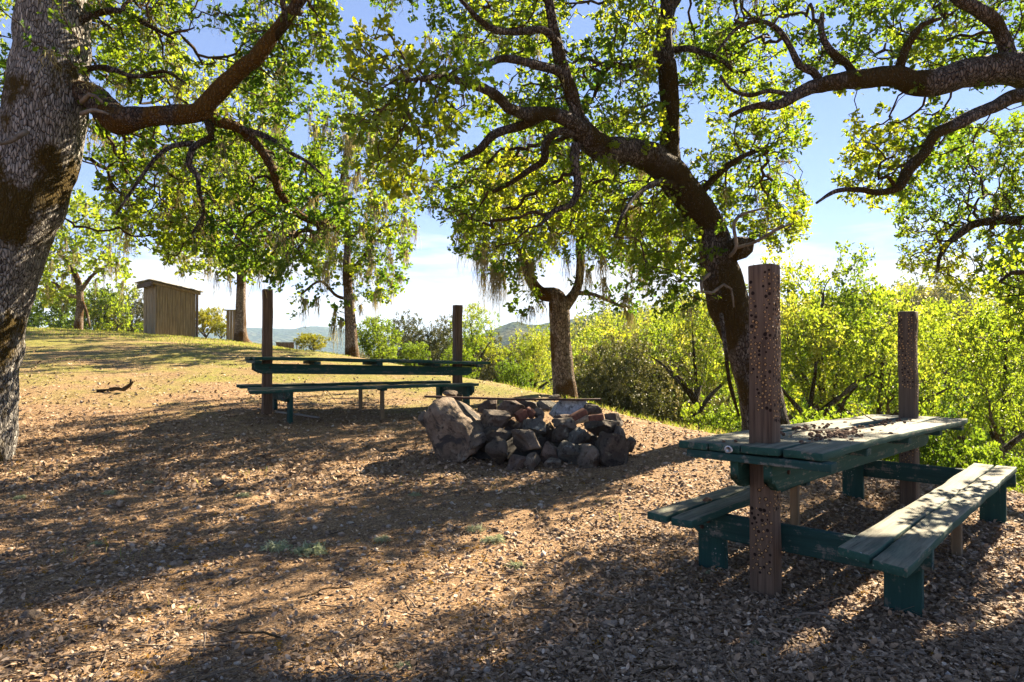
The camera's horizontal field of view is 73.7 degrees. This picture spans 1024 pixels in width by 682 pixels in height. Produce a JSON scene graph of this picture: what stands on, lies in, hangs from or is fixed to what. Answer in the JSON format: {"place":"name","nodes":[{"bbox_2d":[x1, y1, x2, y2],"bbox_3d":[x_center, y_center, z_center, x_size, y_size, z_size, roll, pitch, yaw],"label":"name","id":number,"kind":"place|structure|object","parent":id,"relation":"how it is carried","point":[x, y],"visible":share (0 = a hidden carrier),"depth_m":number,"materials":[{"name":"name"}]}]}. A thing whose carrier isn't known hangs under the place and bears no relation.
{"place":"outdoors","nodes":[
{"label":"outdoors","id":0,"kind":"place"},
{"bbox_2d":[195,326,449,353],"bbox_3d":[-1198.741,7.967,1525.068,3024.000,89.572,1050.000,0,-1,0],"label":"hills","id":1,"kind":"structure","parent":0,"point":[279,335],"depth_m":1324.40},
{"bbox_2d":[362,311,645,369],"bbox_3d":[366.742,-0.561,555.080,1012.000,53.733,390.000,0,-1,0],"label":"hills","id":2,"kind":"structure","parent":0,"point":[506,331],"depth_m":487.05,"materials":[{"name":"plant"}]},
{"bbox_2d":[0,328,1023,681],"bbox_3d":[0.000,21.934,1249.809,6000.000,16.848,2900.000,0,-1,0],"label":"ground","id":3,"kind":"structure","parent":0,"point":[86,350],"depth_m":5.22,"materials":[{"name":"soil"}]},
{"bbox_2d":[21,609,44,619],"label":"stone","id":4,"kind":"object","parent":3,"relation":"on","point":[29,614],"visible":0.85,"depth_m":3.30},
{"bbox_2d":[26,306,45,327],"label":"valley shrub","id":5,"kind":"object","parent":3,"relation":"on","point":[34,322],"visible":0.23,"depth_m":34.26,"materials":[{"name":"green plant"}]},
{"bbox_2d":[28,286,94,328],"bbox_3d":[-26.755,-0.573,40.121,4.953,5.716,4.496,-1,-1,36],"label":"valley shrub","id":6,"kind":"object","parent":3,"relation":"on","point":[59,322],"visible":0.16,"depth_m":39.56,"materials":[{"name":"green plant"}]},
{"bbox_2d":[36,185,141,329],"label":"oak","id":7,"kind":"object","parent":3,"relation":"on","point":[72,261],"visible":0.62,"depth_m":29.98,"materials":[{"name":"green plant"}]},
{"bbox_2d":[61,280,142,332],"bbox_3d":[-21.503,-0.949,36.130,4.057,4.681,3.683,0,-1,-27],"label":"valley shrub","id":8,"kind":"object","parent":3,"relation":"on","point":[110,300],"visible":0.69,"depth_m":35.83,"materials":[{"name":"green plant"}]},
{"bbox_2d":[86,287,143,332],"bbox_3d":[-21.544,-0.880,38.170,4.057,4.426,4.339,-1,-1,36],"label":"shrub","id":9,"kind":"object","parent":3,"relation":"on","point":[135,308],"visible":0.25,"depth_m":37.65,"materials":[{"name":"green plant"}]},
{"bbox_2d":[96,379,133,391],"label":"fallen branch","id":10,"kind":"object","parent":3,"relation":"on","point":[123,388],"visible":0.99,"depth_m":10.91,"materials":[{"name":"wood"}]},
{"bbox_2d":[134,279,203,337],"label":"shed","id":11,"kind":"structure","parent":3,"relation":"on","point":[170,309],"depth_m":24.46,"materials":[{"name":"wood"}]},
{"bbox_2d":[0,0,357,463],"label":"leaning oak","id":12,"kind":"object","parent":3,"relation":"on","point":[52,97],"visible":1,"depth_m":6.94,"materials":[{"name":"green plant"}]},
{"bbox_2d":[195,306,225,338],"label":"crest shrub","id":13,"kind":"object","parent":3,"relation":"on","point":[204,315],"visible":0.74,"depth_m":26.94,"materials":[{"name":"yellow plant"}]},
{"bbox_2d":[209,478,224,486],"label":"stone","id":14,"kind":"object","parent":3,"relation":"on","point":[216,481],"visible":0.88,"depth_m":6.24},
{"bbox_2d":[209,321,225,338],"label":"crest shrub","id":15,"kind":"object","parent":3,"relation":"on","point":[220,327],"visible":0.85,"depth_m":25.37,"materials":[{"name":"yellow plant"}]},
{"bbox_2d":[222,309,234,340],"bbox_3d":[-10.364,-0.578,25.201,0.527,1.483,0.521,0,-1,-12],"label":"board booth","id":16,"kind":"object","parent":3,"relation":"on","point":[230,320],"visible":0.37,"depth_m":24.99,"materials":[{"name":"wood"}]},
{"bbox_2d":[153,53,305,342],"bbox_3d":[-10.108,-5.546,24.116,7.473,11.534,6.455,0,-1,0],"label":"crest oak","id":17,"kind":"object","parent":3,"relation":"on","point":[240,332],"visible":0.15,"depth_m":23.80,"materials":[{"name":"green plant"}]},
{"bbox_2d":[210,627,281,637],"bbox_3d":[-1.226,1.339,3.129,0.365,0.028,0.030,0,-1,11],"label":"stick","id":18,"kind":"object","parent":3,"relation":"on","point":[263,632],"visible":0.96,"depth_m":3.12,"materials":[{"name":"wood"}]},
{"bbox_2d":[258,539,293,552],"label":"lichen tuft","id":19,"kind":"object","parent":3,"relation":"on","point":[272,546],"visible":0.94,"depth_m":4.44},
{"bbox_2d":[275,342,297,349],"bbox_3d":[-8.923,0.408,27.015,0.861,0.747,0.083,0,-1,-4],"label":"fence","id":20,"kind":"object","parent":3,"relation":"on","point":[286,344],"visible":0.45,"depth_m":27.01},
{"bbox_2d":[290,540,326,557],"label":"lichen tuft","id":21,"kind":"object","parent":3,"relation":"on","point":[305,549],"visible":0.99,"depth_m":4.35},
{"bbox_2d":[292,332,330,350],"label":"crest shrub","id":22,"kind":"object","parent":3,"relation":"on","point":[302,340],"visible":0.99,"depth_m":24.84,"materials":[{"name":"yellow plant"}]},
{"bbox_2d":[298,587,348,598],"bbox_3d":[-1.023,1.353,3.693,0.283,0.024,0.041,1,-1,-31],"label":"stick","id":23,"kind":"object","parent":3,"relation":"on","point":[317,591],"visible":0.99,"depth_m":3.70,"materials":[{"name":"wood"}]},
{"bbox_2d":[286,79,423,357],"bbox_3d":[-4.435,-3.817,20.055,4.255,8.893,4.450,0,-1,0],"label":"slender oak","id":24,"kind":"object","parent":3,"relation":"on","point":[368,232],"visible":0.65,"depth_m":19.45,"materials":[{"name":"green plant"}]},
{"bbox_2d":[236,289,489,423],"bbox_3d":[-2.093,0.236,10.383,3.777,1.927,1.307,1,-1,-30],"label":"picnic table","id":25,"kind":"object","parent":3,"relation":"on","point":[267,389],"visible":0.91,"depth_m":10.05,"materials":[{"name":"green paint"}]},
{"bbox_2d":[356,315,404,358],"bbox_3d":[-5.129,0.236,26.004,2.011,2.484,2.215,0,-1,-3],"label":"valley shrub","id":26,"kind":"object","parent":3,"relation":"on","point":[386,351],"visible":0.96,"depth_m":25.65,"materials":[{"name":"green plant"}]},
{"bbox_2d":[394,341,431,365],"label":"valley shrub","id":27,"kind":"object","parent":3,"relation":"on","point":[414,350],"visible":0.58,"depth_m":21.86,"materials":[{"name":"green plant"}]},
{"bbox_2d":[381,309,465,365],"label":"live oak","id":28,"kind":"object","parent":3,"relation":"on","point":[440,339],"visible":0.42,"depth_m":29.37,"materials":[{"name":"green plant"}]},
{"bbox_2d":[423,397,484,463],"bbox_3d":[-0.578,0.983,7.630,0.687,0.714,0.770,0,-1,10],"label":"rock","id":29,"kind":"object","parent":3,"relation":"on","point":[452,425],"visible":0.88,"depth_m":7.35,"materials":[{"name":"stone"}]},
{"bbox_2d":[468,432,487,449],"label":"rock","id":30,"kind":"object","parent":29,"relation":"on","point":[477,439],"visible":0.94,"depth_m":7.23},
{"bbox_2d":[424,395,600,400],"bbox_3d":[0.019,0.661,7.840,2.035,0.043,0.061,1,-1,-6],"label":"iron bar","id":31,"kind":"object","parent":29,"relation":"on","point":[532,399],"visible":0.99,"depth_m":7.82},
{"bbox_2d":[440,347,481,378],"bbox_3d":[-1.525,0.930,20.010,1.261,1.603,1.389,0,-1,27],"label":"valley shrub","id":32,"kind":"object","parent":3,"relation":"on","point":[469,356],"visible":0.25,"depth_m":19.91,"materials":[{"name":"green plant"}]},
{"bbox_2d":[446,301,503,376],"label":"valley oak","id":33,"kind":"object","parent":3,"relation":"on","point":[471,344],"visible":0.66,"depth_m":21.90,"materials":[{"name":"green plant"}]},
{"bbox_2d":[465,523,485,531],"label":"lichen tuft","id":34,"kind":"object","parent":3,"relation":"on","point":[470,528],"visible":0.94,"depth_m":4.94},
{"bbox_2d":[479,442,487,451],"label":"rock","id":35,"kind":"object","parent":3,"relation":"on","point":[482,449],"visible":0.14,"depth_m":7.47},
{"bbox_2d":[484,426,511,441],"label":"rock","id":36,"kind":"object","parent":35,"relation":"on","point":[491,432],"visible":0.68,"depth_m":7.32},
{"bbox_2d":[480,409,511,427],"bbox_3d":[-0.180,0.882,7.611,0.357,0.238,0.354,0,-1,0],"label":"rock","id":37,"kind":"object","parent":36,"relation":"on","point":[496,418],"visible":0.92,"depth_m":7.48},
{"bbox_2d":[480,533,507,544],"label":"lichen tuft","id":38,"kind":"object","parent":3,"relation":"on","point":[498,538],"visible":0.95,"depth_m":4.68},
{"bbox_2d":[485,436,507,464],"bbox_3d":[-0.137,1.168,7.155,0.239,0.340,0.248,-1,-1,36],"label":"rock","id":39,"kind":"object","parent":3,"relation":"on","point":[496,448],"visible":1,"depth_m":7.09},
{"bbox_2d":[427,435,580,459],"bbox_3d":[0.168,1.171,7.932,2.300,0.257,1.240,0,-1,0],"label":"ash bed","id":40,"kind":"object","parent":3,"relation":"on","point":[512,449],"visible":0.06,"depth_m":7.45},
{"bbox_2d":[477,400,496,412],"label":"rock","id":41,"kind":"object","parent":40,"relation":"on","point":[488,404],"visible":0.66,"depth_m":8.04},
{"bbox_2d":[504,419,516,430],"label":"rock","id":42,"kind":"object","parent":40,"relation":"on","point":[510,425],"visible":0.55,"depth_m":7.67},
{"bbox_2d":[515,421,522,428],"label":"rock","id":43,"kind":"object","parent":42,"relation":"on","point":[518,425],"visible":0.48,"depth_m":7.61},
{"bbox_2d":[514,409,528,422],"bbox_3d":[0.102,0.829,7.608,0.124,0.103,0.092,-32,22,-25],"label":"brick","id":44,"kind":"object","parent":43,"relation":"on","point":[520,415],"visible":0.98,"depth_m":7.57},
{"bbox_2d":[542,422,553,440],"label":"rock","id":45,"kind":"object","parent":40,"relation":"on","point":[549,429],"visible":0.67,"depth_m":7.56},
{"bbox_2d":[549,398,588,423],"bbox_3d":[0.701,0.822,8.089,0.518,0.302,0.418,0,-1,0],"label":"rock","id":46,"kind":"object","parent":40,"relation":"on","point":[564,407],"visible":0.54,"depth_m":7.94,"materials":[{"name":"stone"}]},
{"bbox_2d":[584,403,601,414],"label":"rock","id":47,"kind":"object","parent":46,"relation":"on","point":[591,408],"visible":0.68,"depth_m":7.81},
{"bbox_2d":[463,328,547,387],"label":"live oak","id":48,"kind":"object","parent":3,"relation":"on","point":[489,372],"visible":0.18,"depth_m":24.39,"materials":[{"name":"green plant"}]},
{"bbox_2d":[0,426,1015,681],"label":"moss crumbs","id":49,"kind":"object","parent":3,"relation":"on","point":[402,574],"visible":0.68,"depth_m":3.68,"materials":[{"name":"plant"}]},
{"bbox_2d":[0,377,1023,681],"bbox_3d":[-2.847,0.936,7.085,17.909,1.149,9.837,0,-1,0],"label":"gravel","id":50,"kind":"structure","parent":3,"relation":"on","point":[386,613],"depth_m":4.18,"materials":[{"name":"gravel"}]},
{"bbox_2d":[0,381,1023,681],"bbox_3d":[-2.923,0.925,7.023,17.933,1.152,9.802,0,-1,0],"label":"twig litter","id":51,"kind":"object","parent":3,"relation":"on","point":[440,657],"visible":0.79,"depth_m":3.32,"materials":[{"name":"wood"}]},
{"bbox_2d":[491,359,534,388],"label":"valley shrub","id":52,"kind":"object","parent":3,"relation":"on","point":[511,372],"visible":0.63,"depth_m":17.90,"materials":[{"name":"green plant"}]},
{"bbox_2d":[504,560,525,568],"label":"lichen tuft","id":53,"kind":"object","parent":3,"relation":"on","point":[515,563],"visible":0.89,"depth_m":4.12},
{"bbox_2d":[507,454,525,470],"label":"rock","id":54,"kind":"object","parent":3,"relation":"on","point":[515,462],"visible":0.89,"depth_m":7.05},
{"bbox_2d":[14,327,1023,615],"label":"grass","id":55,"kind":"structure","parent":3,"relation":"on","point":[254,345],"depth_m":19.31,"materials":[{"name":"plant"}]},
{"bbox_2d":[523,452,540,469],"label":"rock","id":56,"kind":"object","parent":3,"relation":"on","point":[532,460],"visible":0.98,"depth_m":7.06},
{"bbox_2d":[511,429,541,451],"bbox_3d":[0.152,1.055,7.234,0.328,0.259,0.290,0,-1,0],"label":"rock","id":57,"kind":"object","parent":56,"relation":"on","point":[525,440],"visible":1,"depth_m":7.14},
{"bbox_2d":[499,324,574,391],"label":"valley oak","id":58,"kind":"object","parent":3,"relation":"on","point":[537,346],"visible":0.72,"depth_m":20.83,"materials":[{"name":"green plant"}]},
{"bbox_2d":[537,436,549,446],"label":"rock","id":59,"kind":"object","parent":3,"relation":"on","point":[542,440],"visible":0.41,"depth_m":7.53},
{"bbox_2d":[522,418,546,435],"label":"rock","id":60,"kind":"object","parent":59,"relation":"on","point":[537,426],"visible":0.9,"depth_m":7.47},
{"bbox_2d":[534,408,544,418],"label":"rock","id":61,"kind":"object","parent":59,"relation":"on","point":[539,413],"visible":0.81,"depth_m":7.71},
{"bbox_2d":[526,407,535,418],"bbox_3d":[0.205,0.811,7.710,0.114,0.093,0.102,30,13,15],"label":"brick","id":62,"kind":"object","parent":61,"relation":"on","point":[531,412],"visible":0.75,"depth_m":7.66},
{"bbox_2d":[539,441,557,462],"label":"rock","id":63,"kind":"object","parent":3,"relation":"on","point":[548,450],"visible":0.77,"depth_m":7.19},
{"bbox_2d":[551,426,568,442],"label":"rock","id":64,"kind":"object","parent":63,"relation":"on","point":[560,433],"visible":0.92,"depth_m":7.38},
{"bbox_2d":[551,417,576,431],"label":"rock","id":65,"kind":"object","parent":64,"relation":"on","point":[569,423],"visible":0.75,"depth_m":7.45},
{"bbox_2d":[568,408,587,420],"bbox_3d":[0.725,0.826,7.590,0.216,0.069,0.103,-26,11,-13],"label":"brick","id":66,"kind":"object","parent":65,"relation":"on","point":[578,414],"visible":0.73,"depth_m":7.55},
{"bbox_2d":[543,457,561,467],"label":"rock","id":67,"kind":"object","parent":3,"relation":"on","point":[553,462],"visible":0.99,"depth_m":7.08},
{"bbox_2d":[447,106,682,398],"bbox_3d":[1.180,-1.897,13.059,5.004,6.439,4.357,0,-1,0],"label":"lichen oak","id":68,"kind":"object","parent":3,"relation":"on","point":[561,303],"visible":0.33,"depth_m":12.70,"materials":[{"name":"green plant"}]},
{"bbox_2d":[557,440,579,464],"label":"rock","id":69,"kind":"object","parent":3,"relation":"on","point":[568,452],"visible":0.96,"depth_m":7.15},
{"bbox_2d":[567,427,590,443],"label":"rock","id":70,"kind":"object","parent":69,"relation":"on","point":[578,435],"visible":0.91,"depth_m":7.35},
{"bbox_2d":[332,0,817,430],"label":"arching oak","id":71,"kind":"object","parent":3,"relation":"on","point":[694,211],"visible":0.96,"depth_m":8.10,"materials":[{"name":"green plant"}]},
{"bbox_2d":[577,443,599,468],"bbox_3d":[0.799,1.210,7.139,0.261,0.275,0.280,0,-1,0],"label":"rock","id":72,"kind":"object","parent":3,"relation":"on","point":[588,456],"visible":0.84,"depth_m":7.03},
{"bbox_2d":[603,620,617,628],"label":"stone","id":73,"kind":"object","parent":3,"relation":"on","point":[614,622],"visible":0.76,"depth_m":3.23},
{"bbox_2d":[595,431,630,466],"bbox_3d":[0.985,1.205,7.213,0.396,0.515,0.412,1,-1,-40],"label":"rock","id":74,"kind":"object","parent":3,"relation":"on","point":[613,448],"visible":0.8,"depth_m":7.09,"materials":[{"name":"stone"}]},
{"bbox_2d":[583,419,619,435],"bbox_3d":[0.972,0.961,7.478,0.440,0.192,0.305,0,-1,-27],"label":"rock","id":75,"kind":"object","parent":74,"relation":"on","point":[596,428],"visible":0.86,"depth_m":7.39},
{"bbox_2d":[588,413,603,420],"bbox_3d":[0.924,0.841,7.489,0.165,0.073,0.102,-11,0,11],"label":"brick","id":76,"kind":"object","parent":75,"relation":"on","point":[597,417],"visible":0.96,"depth_m":7.44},
{"bbox_2d":[604,413,622,426],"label":"rock","id":77,"kind":"object","parent":3,"relation":"on","point":[613,416],"visible":0.58,"depth_m":7.68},
{"bbox_2d":[573,333,673,420],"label":"live oak","id":78,"kind":"object","parent":3,"relation":"on","point":[586,383],"visible":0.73,"depth_m":16.84,"materials":[{"name":"green plant"}]},
{"bbox_2d":[570,303,687,389],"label":"valley oak","id":79,"kind":"object","parent":3,"relation":"on","point":[589,336],"visible":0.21,"depth_m":37.82,"materials":[{"name":"green plant"}]},
{"bbox_2d":[572,326,686,411],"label":"valley oak","id":80,"kind":"object","parent":3,"relation":"on","point":[585,356],"visible":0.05,"depth_m":30.60,"materials":[{"name":"green plant"}]},
{"bbox_2d":[574,327,737,426],"bbox_3d":[3.882,1.933,19.183,4.362,4.759,4.666,-1,-1,44],"label":"live oak","id":81,"kind":"object","parent":3,"relation":"on","point":[676,389],"visible":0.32,"depth_m":18.36,"materials":[{"name":"green plant"}]},
{"bbox_2d":[640,664,678,673],"bbox_3d":[0.597,1.320,2.750,0.193,0.022,0.025,0,-1,-24],"label":"stick","id":82,"kind":"object","parent":3,"relation":"on","point":[655,668],"visible":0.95,"depth_m":2.74,"materials":[{"name":"wood"}]},
{"bbox_2d":[643,290,734,427],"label":"valley oak","id":83,"kind":"object","parent":3,"relation":"on","point":[685,385],"visible":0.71,"depth_m":16.66,"materials":[{"name":"green plant"}]},
{"bbox_2d":[679,402,741,432],"bbox_3d":[4.166,2.256,13.929,1.827,2.109,1.659,-1,-1,40],"label":"valley shrub","id":84,"kind":"object","parent":3,"relation":"on","point":[719,419],"visible":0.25,"depth_m":13.78,"materials":[{"name":"green plant"}]},
{"bbox_2d":[676,308,817,431],"bbox_3d":[8.662,2.828,24.662,4.385,8.335,5.346,1,-1,-42],"label":"valley oak","id":85,"kind":"object","parent":3,"relation":"on","point":[793,397],"visible":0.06,"depth_m":24.62,"materials":[{"name":"green plant"}]},
{"bbox_2d":[530,271,1023,427],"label":"distant wood","id":86,"kind":"object","parent":3,"relation":"on","point":[577,328],"visible":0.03,"depth_m":112.90,"materials":[{"name":"plant"}]},
{"bbox_2d":[791,612,831,618],"bbox_3d":[1.449,1.331,3.309,0.199,0.030,0.029,0,-1,0],"label":"stick","id":87,"kind":"object","parent":3,"relation":"on","point":[807,613],"visible":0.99,"depth_m":3.31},
{"bbox_2d":[786,405,852,423],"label":"valley shrub","id":88,"kind":"object","parent":3,"relation":"on","point":[799,419],"visible":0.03,"depth_m":12.13,"materials":[{"name":"green plant"}]},
{"bbox_2d":[753,239,894,419],"bbox_3d":[8.556,1.580,18.930,3.773,8.752,3.671,-1,-1,37],"label":"open oak","id":89,"kind":"object","parent":3,"relation":"on","point":[824,298],"visible":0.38,"depth_m":18.56,"materials":[{"name":"green plant"}]},
{"bbox_2d":[647,263,1016,616],"bbox_3d":[2.505,0.566,4.752,1.307,1.927,3.777,-1,-1,43],"label":"picnic table","id":90,"kind":"object","parent":3,"relation":"on","point":[768,464],"visible":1,"depth_m":3.70,"materials":[{"name":"green paint"}]},
{"bbox_2d":[790,428,864,436],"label":"twig","id":91,"kind":"object","parent":90,"relation":"on","point":[822,430],"visible":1,"depth_m":4.27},
{"bbox_2d":[744,415,952,443],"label":"leaf litter","id":92,"kind":"object","parent":90,"relation":"on","point":[847,430],"visible":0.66,"depth_m":4.41,"materials":[{"name":"brown plant"}]},
{"bbox_2d":[780,290,890,421],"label":"valley oak","id":93,"kind":"object","parent":3,"relation":"on","point":[814,334],"visible":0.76,"depth_m":16.80,"materials":[{"name":"green plant"}]},
{"bbox_2d":[781,305,920,421],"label":"valley oak","id":94,"kind":"object","parent":3,"relation":"on","point":[805,403],"visible":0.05,"depth_m":26.05,"materials":[{"name":"green plant"}]},
{"bbox_2d":[694,0,1023,343],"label":"spreading oak","id":95,"kind":"object","parent":3,"relation":"on","point":[980,69],"visible":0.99,"depth_m":7.50,"materials":[{"name":"green plant"}]},
{"bbox_2d":[804,282,966,459],"bbox_3d":[10.052,2.362,18.880,5.346,7.976,4.017,1,-1,-51],"label":"valley oak","id":96,"kind":"object","parent":3,"relation":"on","point":[886,333],"visible":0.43,"depth_m":18.47,"materials":[{"name":"green plant"}]},
{"bbox_2d":[818,280,982,369],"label":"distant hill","id":97,"kind":"structure","parent":3,"relation":"on","point":[916,300],"depth_m":72.86,"materials":[{"name":"green plant"}]},
{"bbox_2d":[900,649,925,657],"bbox_3d":[1.696,1.328,2.896,0.118,0.033,0.031,0,-1,-5],"label":"stick","id":98,"kind":"object","parent":3,"relation":"on","point":[909,652],"visible":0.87,"depth_m":2.90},
{"bbox_2d":[880,431,959,467],"bbox_3d":[6.431,2.474,11.406,2.021,2.332,1.835,0,-1,-24],"label":"valley shrub","id":99,"kind":"object","parent":3,"relation":"on","point":[945,456],"visible":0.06,"depth_m":10.97,"materials":[{"name":"green plant"}]},
{"bbox_2d":[851,305,1000,455],"bbox_3d":[15.081,3.297,25.277,6.006,9.365,4.927,1,-1,-39],"label":"valley oak","id":100,"kind":"object","parent":3,"relation":"on","point":[946,396],"visible":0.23,"depth_m":24.33,"materials":[{"name":"green plant"}]},
{"bbox_2d":[857,307,1016,417],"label":"live oak","id":101,"kind":"object","parent":3,"relation":"on","point":[886,314],"visible":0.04,"depth_m":59.37,"materials":[{"name":"green plant"}]},
{"bbox_2d":[884,423,1017,488],"bbox_3d":[7.311,2.658,11.525,2.338,2.698,2.122,0,-1,-21],"label":"valley shrub","id":102,"kind":"object","parent":3,"relation":"on","point":[958,449],"visible":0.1,"depth_m":11.30,"materials":[{"name":"green plant"}]},
{"bbox_2d":[893,296,1023,460],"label":"valley oak","id":103,"kind":"object","parent":3,"relation":"on","point":[971,324],"visible":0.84,"depth_m":14.01,"materials":[{"name":"green plant"}]},
{"bbox_2d":[939,368,1023,467],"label":"valley oak","id":104,"kind":"object","parent":3,"relation":"on","point":[1010,433],"depth_m":29.66,"materials":[{"name":"green plant"}]},
{"bbox_2d":[951,279,1023,452],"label":"valley oak","id":105,"kind":"object","parent":3,"relation":"on","point":[1017,401],"visible":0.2,"depth_m":23.95,"materials":[{"name":"green plant"}]},
{"bbox_2d":[955,440,1023,493],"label":"valley shrub","id":106,"kind":"object","parent":3,"relation":"on","point":[979,451],"visible":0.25,"depth_m":9.95,"materials":[{"name":"green plant"}]},
{"bbox_2d":[986,366,1023,484],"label":"live oak","id":107,"kind":"object","parent":3,"relation":"on","point":[1019,449],"visible":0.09,"depth_m":34.24,"materials":[{"name":"green plant"}]},
{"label":"rock","id":108,"kind":"object","parent":3,"relation":"on","visible":0},
{"bbox_2d":[614,425,625,437],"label":"rock","id":109,"kind":"object","parent":108,"relation":"on","point":[618,430],"visible":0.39,"depth_m":7.37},
{"bbox_2d":[0,0,1023,339],"label":"sky","id":110,"kind":"structure","parent":0,"point":[435,284],"materials":[{"name":"blue"}]},
{"bbox_2d":[517,401,538,409],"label":"rock","id":111,"kind":"object","parent":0,"point":[531,404],"visible":0.34,"depth_m":8.40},
{"bbox_2d":[497,400,525,416],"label":"rock","id":112,"kind":"object","parent":111,"relation":"on","point":[511,407],"visible":0.68,"depth_m":8.26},
{"bbox_2d":[537,401,555,410],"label":"rock","id":113,"kind":"object","parent":111,"relation":"on","point":[546,405],"visible":0.66,"depth_m":8.46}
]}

